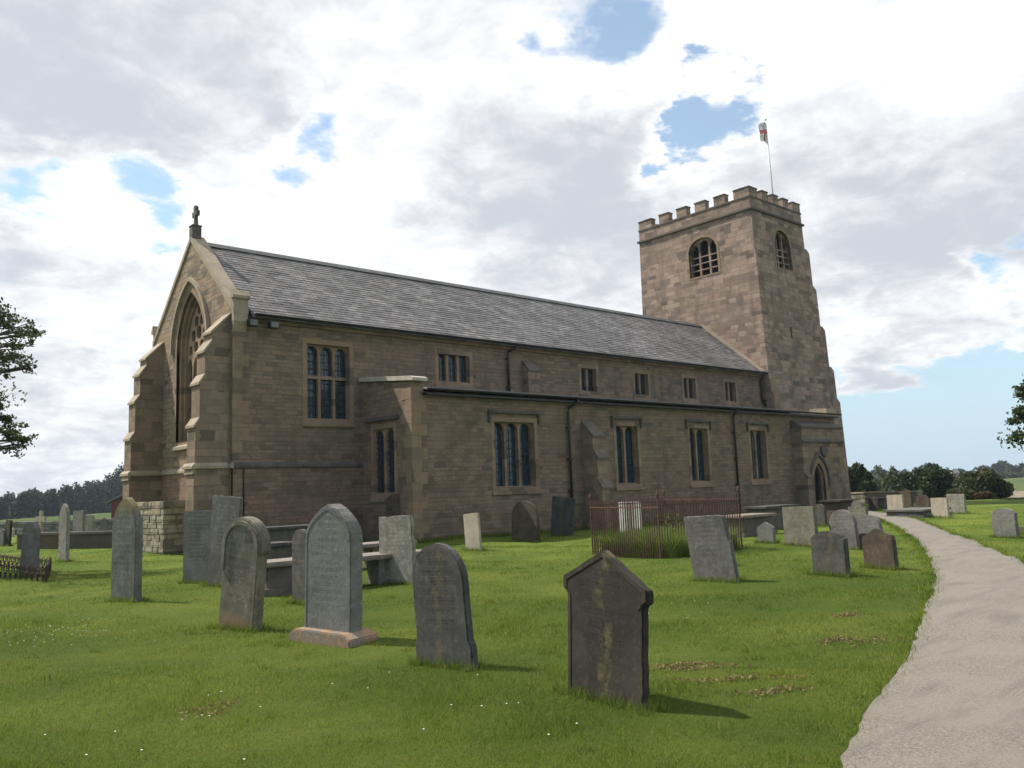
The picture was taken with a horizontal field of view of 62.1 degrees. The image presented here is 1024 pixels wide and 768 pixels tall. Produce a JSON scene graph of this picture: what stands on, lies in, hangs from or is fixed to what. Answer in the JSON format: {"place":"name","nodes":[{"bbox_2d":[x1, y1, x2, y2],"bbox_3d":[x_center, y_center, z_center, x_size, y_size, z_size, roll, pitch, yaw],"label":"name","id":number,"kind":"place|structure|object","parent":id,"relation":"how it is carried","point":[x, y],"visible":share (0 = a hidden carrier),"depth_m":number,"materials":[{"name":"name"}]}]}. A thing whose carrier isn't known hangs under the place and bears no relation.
{"place":"outdoors","nodes":[
{"label":"outdoors","id":0,"kind":"place"},
{"bbox_2d":[0,477,1023,767],"bbox_3d":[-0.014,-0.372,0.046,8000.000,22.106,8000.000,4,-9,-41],"label":"ground","id":1,"kind":"structure","parent":0,"point":[78,649],"depth_m":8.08,"materials":[{"name":"green plant"}]},
{"bbox_2d":[0,529,5,545],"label":"headstone","id":2,"kind":"object","parent":1,"relation":"on","point":[3,536],"visible":0.77,"depth_m":36.59,"materials":[{"name":"grey stone"}]},
{"bbox_2d":[5,520,12,545],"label":"headstone","id":3,"kind":"object","parent":1,"relation":"on","point":[8,527],"visible":0.8,"depth_m":36.50,"materials":[{"name":"stone"}]},
{"bbox_2d":[0,297,45,458],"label":"tree","id":4,"kind":"object","parent":1,"relation":"on","point":[10,432],"visible":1,"depth_m":22.16,"materials":[{"name":"green plant"}]},
{"bbox_2d":[0,554,51,581],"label":"iron grave surround","id":5,"kind":"object","parent":1,"relation":"on","point":[46,569],"visible":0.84,"depth_m":19.61,"materials":[{"name":"black metal"}]},
{"bbox_2d":[20,522,40,576],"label":"headstone","id":6,"kind":"object","parent":1,"relation":"on","point":[30,545],"visible":0.66,"depth_m":20.12,"materials":[{"name":"grey stone"}]},
{"bbox_2d":[36,511,46,531],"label":"cross headstone","id":7,"kind":"object","parent":1,"relation":"on","point":[41,519],"visible":0.62,"depth_m":41.63,"materials":[{"name":"beige stone"}]},
{"bbox_2d":[0,519,112,534],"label":"boundary wall","id":8,"kind":"structure","parent":1,"relation":"on","point":[50,526],"depth_m":50.28,"materials":[{"name":"stone"}]},
{"bbox_2d":[0,462,123,519],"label":"wood","id":9,"kind":"object","parent":1,"relation":"on","point":[93,498],"visible":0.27,"depth_m":259.48,"materials":[{"name":"green plant"}]},
{"bbox_2d":[16,531,111,549],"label":"wall","id":10,"kind":"structure","parent":1,"relation":"on","point":[87,539],"depth_m":31.94,"materials":[{"name":"stone"}]},
{"bbox_2d":[58,504,69,561],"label":"headstone","id":11,"kind":"object","parent":1,"relation":"on","point":[64,535],"visible":0.88,"depth_m":24.52,"materials":[{"name":"stone"}]},
{"bbox_2d":[73,510,85,530],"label":"headstone","id":12,"kind":"object","parent":1,"relation":"on","point":[79,518],"visible":0.56,"depth_m":32.94,"materials":[{"name":"stone"}]},
{"bbox_2d":[85,515,94,530],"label":"headstone","id":13,"kind":"object","parent":1,"relation":"on","point":[89,524],"visible":0.52,"depth_m":45.31,"materials":[{"name":"stone"}]},
{"bbox_2d":[101,518,108,530],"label":"headstone","id":14,"kind":"object","parent":1,"relation":"on","point":[104,524],"visible":0.7,"depth_m":45.79,"materials":[{"name":"grey stone"}]},
{"bbox_2d":[106,494,122,518],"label":"house","id":15,"kind":"structure","parent":1,"relation":"on","point":[114,502],"depth_m":59.83,"materials":[{"name":"red brick"}]},
{"bbox_2d":[111,497,142,601],"bbox_3d":[-6.204,2.723,13.693,0.631,1.781,0.140,-6,-8,31],"label":"headstone","id":16,"kind":"object","parent":1,"relation":"on","point":[127,552],"visible":0.85,"depth_m":13.61,"materials":[{"name":"stone"}]},
{"bbox_2d":[136,500,184,554],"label":"stone block","id":17,"kind":"structure","parent":1,"relation":"on","point":[162,521],"depth_m":27.39,"materials":[{"name":"beige stone"}]},
{"bbox_2d":[183,511,210,582],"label":"headstone","id":18,"kind":"object","parent":1,"relation":"on","point":[196,532],"visible":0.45,"depth_m":16.57,"materials":[{"name":"grey stone"}]},
{"bbox_2d":[207,496,242,586],"bbox_3d":[-5.288,2.955,15.646,0.791,1.776,0.070,-1,-5,32],"label":"headstone","id":19,"kind":"object","parent":1,"relation":"on","point":[226,511],"visible":0.53,"depth_m":15.69,"materials":[{"name":"grey stone"}]},
{"bbox_2d":[218,516,270,630],"bbox_3d":[-3.375,2.434,10.666,0.720,1.531,0.192,3,-2,31],"label":"headstone","id":20,"kind":"object","parent":1,"relation":"on","point":[246,546],"visible":0.89,"depth_m":10.57,"materials":[{"name":"stone"}]},
{"bbox_2d":[264,557,291,596],"bbox_3d":[-3.713,3.452,15.021,1.800,0.740,0.800,4,-9,-41],"label":"table tomb","id":21,"kind":"object","parent":1,"relation":"on","point":[278,581],"visible":0.08,"depth_m":14.40,"materials":[{"name":"stone"}]},
{"bbox_2d":[267,541,291,558],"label":"chest tomb","id":22,"kind":"object","parent":1,"relation":"on","point":[281,549],"visible":0.13,"depth_m":19.79,"materials":[{"name":"grey stone"}]},
{"bbox_2d":[266,524,308,541],"bbox_3d":[-6.170,4.541,24.254,3.600,1.000,0.900,4,-9,-41],"label":"chest tomb","id":23,"kind":"object","parent":1,"relation":"on","point":[282,533],"visible":0.09,"depth_m":23.67,"materials":[{"name":"grey stone"}]},
{"bbox_2d":[292,529,306,601],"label":"headstone","id":24,"kind":"object","parent":1,"relation":"on","point":[298,564],"visible":0.46,"depth_m":12.95,"materials":[{"name":"grey stone"}]},
{"bbox_2d":[289,504,377,647],"bbox_3d":[-2.066,2.217,9.838,1.000,1.645,0.460,-5,-8,35],"label":"headstone","id":25,"kind":"object","parent":1,"relation":"on","point":[333,573],"visible":0.98,"depth_m":9.70,"materials":[{"name":"grey stone"}]},
{"bbox_2d":[363,540,417,567],"bbox_3d":[-3.104,3.926,18.992,1.900,0.750,0.800,4,-9,-41],"label":"table tomb","id":26,"kind":"object","parent":1,"relation":"on","point":[368,547],"visible":0.16,"depth_m":18.85,"materials":[{"name":"stone"}]},
{"bbox_2d":[362,549,420,584],"bbox_3d":[-2.464,3.512,15.718,1.900,0.750,0.800,4,-9,-41],"label":"table tomb","id":27,"kind":"object","parent":1,"relation":"on","point":[375,566],"visible":0.16,"depth_m":15.55,"materials":[{"name":"stone"}]},
{"bbox_2d":[384,494,400,516],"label":"headstone","id":28,"kind":"object","parent":1,"relation":"on","point":[393,506],"visible":0.36,"depth_m":28.23,"materials":[{"name":"grey stone"}]},
{"bbox_2d":[379,515,415,584],"bbox_3d":[-2.090,3.079,15.492,0.854,1.361,0.090,-7,-9,35],"label":"headstone","id":29,"kind":"object","parent":1,"relation":"on","point":[396,538],"visible":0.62,"depth_m":15.43,"materials":[{"name":"stone"}]},
{"bbox_2d":[412,543,478,669],"bbox_3d":[-0.661,2.152,8.067,0.804,1.268,0.085,-13,-11,43],"label":"headstone","id":30,"kind":"object","parent":1,"relation":"on","point":[442,607],"visible":0.79,"depth_m":8.00,"materials":[{"name":"grey stone"}]},
{"bbox_2d":[0,557,925,767],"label":"grass clumps","id":31,"kind":"object","parent":1,"relation":"on","point":[456,687],"visible":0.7,"depth_m":7.66,"materials":[{"name":"green plant"}]},
{"bbox_2d":[463,513,481,549],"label":"headstone","id":32,"kind":"object","parent":1,"relation":"on","point":[472,529],"visible":0.73,"depth_m":23.01,"materials":[{"name":"beige stone"}]},
{"bbox_2d":[120,185,850,541],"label":"church","id":33,"kind":"structure","parent":1,"relation":"on","point":[270,389],"depth_m":32.58,"materials":[{"name":"stone"}]},
{"bbox_2d":[169,277,209,450],"bbox_3d":[-11.244,-0.770,30.211,0.610,6.129,3.520,4,-9,-41],"label":"east window","id":34,"kind":"structure","parent":33,"relation":"in","point":[196,319],"depth_m":30.90,"materials":[{"name":"stone"}]},
{"bbox_2d":[302,338,355,427],"bbox_3d":[-6.471,-0.004,29.667,2.060,3.050,0.430,4,-9,-41],"label":"window","id":35,"kind":"structure","parent":33,"relation":"in","point":[328,372],"depth_m":29.79,"materials":[{"name":"stone"}]},
{"bbox_2d":[370,422,397,501],"bbox_3d":[-4.320,2.684,29.049,0.270,2.670,1.680,4,-9,-41],"label":"window","id":36,"kind":"structure","parent":33,"relation":"in","point":[384,483],"depth_m":29.13,"materials":[{"name":"stone"}]},
{"bbox_2d":[435,349,474,388],"bbox_3d":[-2.337,-0.546,33.390,1.930,1.530,0.370,4,-9,-41],"label":"window","id":37,"kind":"structure","parent":33,"relation":"in","point":[453,368],"depth_m":33.51,"materials":[{"name":"stone"}]},
{"bbox_2d":[487,409,541,495],"bbox_3d":[0.029,2.494,30.852,2.510,3.020,0.510,4,-9,-41],"label":"window","id":38,"kind":"structure","parent":33,"relation":"in","point":[511,456],"depth_m":31.04,"materials":[{"name":"stone"}]},
{"bbox_2d":[578,364,600,396],"bbox_3d":[3.392,-0.126,38.420,1.380,1.490,0.370,4,-9,-41],"label":"window","id":39,"kind":"structure","parent":33,"relation":"in","point":[588,374],"depth_m":38.49,"materials":[{"name":"stone"}]},
{"bbox_2d":[610,416,644,490],"bbox_3d":[4.654,2.851,34.897,1.900,3.020,0.490,4,-9,-41],"label":"window","id":40,"kind":"structure","parent":33,"relation":"in","point":[623,443],"depth_m":35.08,"materials":[{"name":"stone"}]},
{"bbox_2d":[632,369,652,400],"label":"window","id":41,"kind":"structure","parent":33,"relation":"in","point":[640,378],"depth_m":40.90,"materials":[{"name":"stone"}]},
{"bbox_2d":[681,374,699,403],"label":"window","id":42,"kind":"structure","parent":33,"relation":"in","point":[689,384],"depth_m":43.39,"materials":[{"name":"stone"}]},
{"bbox_2d":[685,419,713,487],"bbox_3d":[8.301,3.119,38.099,1.900,3.020,0.490,4,-9,-41],"label":"window","id":43,"kind":"structure","parent":33,"relation":"in","point":[694,431],"depth_m":38.29,"materials":[{"name":"stone"}]},
{"bbox_2d":[686,235,720,280],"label":"belfry window","id":44,"kind":"structure","parent":33,"relation":"in","point":[710,239],"depth_m":51.54,"materials":[{"name":"stone"}]},
{"bbox_2d":[723,378,739,405],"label":"window","id":45,"kind":"structure","parent":33,"relation":"in","point":[730,391],"depth_m":45.75,"materials":[{"name":"stone"}]},
{"bbox_2d":[746,422,771,484],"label":"window","id":46,"kind":"structure","parent":33,"relation":"in","point":[753,432],"depth_m":41.45,"materials":[{"name":"stone"}]},
{"bbox_2d":[758,118,773,193],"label":"flagpole","id":47,"kind":"object","parent":33,"relation":"on","point":[762,127],"visible":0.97,"depth_m":53.20,"materials":[{"name":"white metal"}]},
{"bbox_2d":[773,228,794,272],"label":"belfry window","id":48,"kind":"structure","parent":33,"relation":"in","point":[780,237],"depth_m":51.01,"materials":[{"name":"stone"}]},
{"bbox_2d":[511,501,539,541],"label":"headstone","id":49,"kind":"object","parent":1,"relation":"on","point":[525,519],"visible":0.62,"depth_m":26.53,"materials":[{"name":"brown stone"}]},
{"bbox_2d":[159,610,916,723],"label":"dry clippings","id":50,"kind":"object","parent":1,"relation":"on","point":[704,666],"visible":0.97,"depth_m":6.98,"materials":[{"name":"brown plant"}]},
{"bbox_2d":[363,513,733,542],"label":"grass verge","id":51,"kind":"object","parent":1,"relation":"on","point":[504,534],"depth_m":29.44,"materials":[{"name":"green plant"}]},
{"bbox_2d":[550,496,575,535],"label":"headstone","id":52,"kind":"object","parent":1,"relation":"on","point":[563,517],"visible":0.79,"depth_m":29.19,"materials":[{"name":"grey stone"}]},
{"bbox_2d":[564,550,653,710],"bbox_3d":[0.716,1.900,6.466,0.076,1.250,0.950,3,-5,-36],"label":"headstone","id":53,"kind":"object","parent":1,"relation":"on","point":[610,598],"visible":0.83,"depth_m":6.40,"materials":[{"name":"stone"}]},
{"bbox_2d":[617,502,641,532],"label":"headstone","id":54,"kind":"object","parent":1,"relation":"on","point":[632,517],"visible":0.28,"depth_m":24.70,"materials":[{"name":"white stone"}]},
{"bbox_2d":[589,485,742,558],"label":"iron railings","id":55,"kind":"object","parent":1,"relation":"on","point":[604,507],"visible":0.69,"depth_m":19.96,"materials":[{"name":"black metal"}]},
{"bbox_2d":[663,513,679,532],"bbox_3d":[3.728,3.506,19.900,0.632,0.973,0.612,-4,-7,16],"label":"weed","id":56,"kind":"object","parent":1,"relation":"on","point":[671,524],"visible":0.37,"depth_m":19.89,"materials":[{"name":"green plant"}]},
{"bbox_2d":[683,515,739,582],"bbox_3d":[3.288,2.764,14.009,0.080,1.208,0.887,-4,-8,-39],"label":"headstone","id":57,"kind":"object","parent":1,"relation":"on","point":[711,548],"visible":0.73,"depth_m":13.96,"materials":[{"name":"grey stone"}]},
{"bbox_2d":[726,513,776,537],"bbox_3d":[7.109,4.329,25.541,1.800,0.820,0.900,4,-9,-41],"label":"chest tomb","id":58,"kind":"object","parent":1,"relation":"on","point":[751,523],"visible":0.48,"depth_m":25.05,"materials":[{"name":"stone"}]},
{"bbox_2d":[757,522,775,542],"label":"headstone","id":59,"kind":"object","parent":1,"relation":"on","point":[766,531],"visible":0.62,"depth_m":21.92,"materials":[{"name":"grey stone"}]},
{"bbox_2d":[742,504,800,529],"bbox_3d":[8.558,4.482,27.896,2.100,0.980,0.900,4,-9,-41],"label":"chest tomb","id":60,"kind":"object","parent":1,"relation":"on","point":[777,518],"visible":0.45,"depth_m":27.43,"materials":[{"name":"grey stone"}]},
{"bbox_2d":[782,506,817,546],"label":"headstone","id":61,"kind":"object","parent":1,"relation":"on","point":[800,524],"visible":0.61,"depth_m":20.24,"materials":[{"name":"grey stone"}]},
{"bbox_2d":[815,504,827,525],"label":"headstone","id":62,"kind":"object","parent":1,"relation":"on","point":[821,513],"visible":0.49,"depth_m":28.70,"materials":[{"name":"grey stone"}]},
{"bbox_2d":[811,531,850,576],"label":"headstone","id":63,"kind":"object","parent":1,"relation":"on","point":[830,549],"visible":0.79,"depth_m":13.71,"materials":[{"name":"grey stone"}]},
{"bbox_2d":[818,499,859,522],"bbox_3d":[11.668,4.643,30.234,1.300,1.050,0.900,4,-9,-41],"label":"chest tomb","id":64,"kind":"object","parent":1,"relation":"on","point":[832,506],"visible":0.37,"depth_m":29.92,"materials":[{"name":"stone"}]},
{"bbox_2d":[829,510,860,549],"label":"headstone","id":65,"kind":"object","parent":1,"relation":"on","point":[844,522],"visible":0.62,"depth_m":19.32,"materials":[{"name":"grey stone"}]},
{"bbox_2d":[848,500,867,526],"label":"headstone","id":66,"kind":"object","parent":1,"relation":"on","point":[858,509],"visible":0.48,"depth_m":23.68,"materials":[{"name":"grey stone"}]},
{"bbox_2d":[848,461,877,491],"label":"tree","id":67,"kind":"object","parent":1,"relation":"on","point":[861,478],"visible":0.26,"depth_m":68.87,"materials":[{"name":"green plant"}]},
{"bbox_2d":[857,514,882,545],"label":"headstone","id":68,"kind":"object","parent":1,"relation":"on","point":[868,523],"visible":0.55,"depth_m":19.26,"materials":[{"name":"grey stone"}]},
{"bbox_2d":[869,497,879,510],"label":"headstone","id":69,"kind":"object","parent":1,"relation":"on","point":[874,503],"visible":0.69,"depth_m":40.74,"materials":[{"name":"stone"}]},
{"bbox_2d":[865,497,887,508],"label":"chest tomb","id":70,"kind":"object","parent":1,"relation":"on","point":[882,502],"visible":0.33,"depth_m":43.11,"materials":[{"name":"stone"}]},
{"bbox_2d":[873,465,885,491],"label":"tree","id":71,"kind":"object","parent":1,"relation":"on","point":[879,484],"visible":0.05,"depth_m":120.08,"materials":[{"name":"green plant"}]},
{"bbox_2d":[870,467,888,473],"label":"tree","id":72,"kind":"object","parent":1,"relation":"on","point":[882,470],"visible":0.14,"depth_m":467.65,"materials":[{"name":"green plant"}]},
{"bbox_2d":[862,528,898,569],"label":"headstone","id":73,"kind":"object","parent":1,"relation":"on","point":[879,546],"visible":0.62,"depth_m":14.69,"materials":[{"name":"brown stone"}]},
{"bbox_2d":[851,490,922,502],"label":"boundary wall","id":74,"kind":"structure","parent":1,"relation":"on","point":[861,496],"depth_m":52.61,"materials":[{"name":"stone"}]},
{"bbox_2d":[881,464,898,490],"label":"tree","id":75,"kind":"object","parent":1,"relation":"on","point":[889,478],"visible":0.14,"depth_m":104.54,"materials":[{"name":"green plant"}]},
{"bbox_2d":[886,495,904,509],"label":"headstone","id":76,"kind":"object","parent":1,"relation":"on","point":[895,501],"visible":0.52,"depth_m":36.66,"materials":[{"name":"beige stone"}]},
{"bbox_2d":[788,512,1023,767],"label":"grass fringe","id":77,"kind":"object","parent":1,"relation":"on","point":[925,559],"depth_m":9.78,"materials":[{"name":"green plant"}]},
{"bbox_2d":[900,490,912,507],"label":"headstone","id":78,"kind":"object","parent":1,"relation":"on","point":[908,499],"visible":0.56,"depth_m":41.20,"materials":[{"name":"brown stone"}]},
{"bbox_2d":[883,507,951,517],"bbox_3d":[16.160,5.219,33.840,2.600,0.520,1.600,4,-9,-41],"label":"ledger tomb","id":79,"kind":"object","parent":1,"relation":"on","point":[921,512],"visible":0.57,"depth_m":33.02,"materials":[{"name":"grey stone"}]},
{"bbox_2d":[888,462,956,498],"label":"tree","id":80,"kind":"object","parent":1,"relation":"on","point":[930,480],"visible":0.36,"depth_m":76.30,"materials":[{"name":"green plant"}]},
{"bbox_2d":[915,495,930,506],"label":"headstone","id":81,"kind":"object","parent":1,"relation":"on","point":[922,501],"visible":0.52,"depth_m":37.58,"materials":[{"name":"brown stone"}]},
{"bbox_2d":[853,471,1023,487],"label":"hedgerow","id":82,"kind":"object","parent":1,"relation":"on","point":[1011,474],"visible":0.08,"depth_m":336.74,"materials":[{"name":"green plant"}]},
{"bbox_2d":[930,498,949,517],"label":"headstone","id":83,"kind":"object","parent":1,"relation":"on","point":[939,506],"visible":0.72,"depth_m":32.35,"materials":[{"name":"beige stone"}]},
{"bbox_2d":[950,470,959,476],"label":"house","id":84,"kind":"structure","parent":1,"relation":"on","point":[957,472],"depth_m":328.65,"materials":[{"name":"stone"}]},
{"bbox_2d":[946,494,966,513],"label":"headstone","id":85,"kind":"object","parent":1,"relation":"on","point":[957,502],"visible":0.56,"depth_m":34.80,"materials":[{"name":"stone"}]},
{"bbox_2d":[944,487,974,499],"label":"bush","id":86,"kind":"object","parent":1,"relation":"on","point":[962,490],"visible":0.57,"depth_m":56.48,"materials":[{"name":"green plant"}]},
{"bbox_2d":[953,468,975,473],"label":"tree","id":87,"kind":"object","parent":1,"relation":"on","point":[960,470],"visible":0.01,"depth_m":430.55,"materials":[{"name":"green plant"}]},
{"bbox_2d":[971,465,990,471],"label":"tree","id":88,"kind":"object","parent":1,"relation":"on","point":[980,466],"visible":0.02,"depth_m":499.93,"materials":[{"name":"green plant"}]},
{"bbox_2d":[971,491,993,499],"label":"bush","id":89,"kind":"object","parent":1,"relation":"on","point":[982,495],"visible":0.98,"depth_m":55.66,"materials":[{"name":"brown plant"}]},
{"bbox_2d":[952,468,1014,499],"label":"tree","id":90,"kind":"object","parent":1,"relation":"on","point":[987,479],"visible":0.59,"depth_m":64.83,"materials":[{"name":"green plant"}]},
{"bbox_2d":[989,460,1010,472],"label":"tree","id":91,"kind":"object","parent":1,"relation":"on","point":[998,466],"visible":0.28,"depth_m":477.39,"materials":[{"name":"green plant"}]},
{"bbox_2d":[991,508,1019,537],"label":"headstone","id":92,"kind":"object","parent":1,"relation":"on","point":[1004,522],"visible":0.77,"depth_m":21.24,"materials":[{"name":"stone"}]},
{"bbox_2d":[991,497,1023,499],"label":"hedge","id":93,"kind":"object","parent":1,"relation":"on","point":[1017,498],"visible":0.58,"depth_m":50.13,"materials":[{"name":"green plant"}]},
{"bbox_2d":[997,374,1023,450],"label":"tree","id":94,"kind":"object","parent":1,"relation":"on","point":[1016,436],"visible":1,"depth_m":40.11,"materials":[{"name":"green plant"}]},
{"bbox_2d":[1002,462,1023,472],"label":"tree","id":95,"kind":"object","parent":1,"relation":"on","point":[1015,468],"visible":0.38,"depth_m":438.44,"materials":[{"name":"green plant"}]},
{"bbox_2d":[1008,491,1023,497],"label":"cottage","id":96,"kind":"structure","parent":1,"relation":"on","point":[1018,494],"depth_m":87.33,"materials":[{"name":"stone"}]},
{"bbox_2d":[0,0,1023,497],"label":"sky","id":97,"kind":"structure","parent":0,"point":[522,147],"materials":[{"name":"white"}]},
{"bbox_2d":[590,524,742,557],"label":"long grass","id":98,"kind":"structure","parent":0,"point":[675,550],"depth_m":19.59,"materials":[{"name":"green plant"}]},
{"bbox_2d":[840,511,1023,767],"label":"path","id":99,"kind":"structure","parent":0,"point":[955,699],"depth_m":6.46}
]}

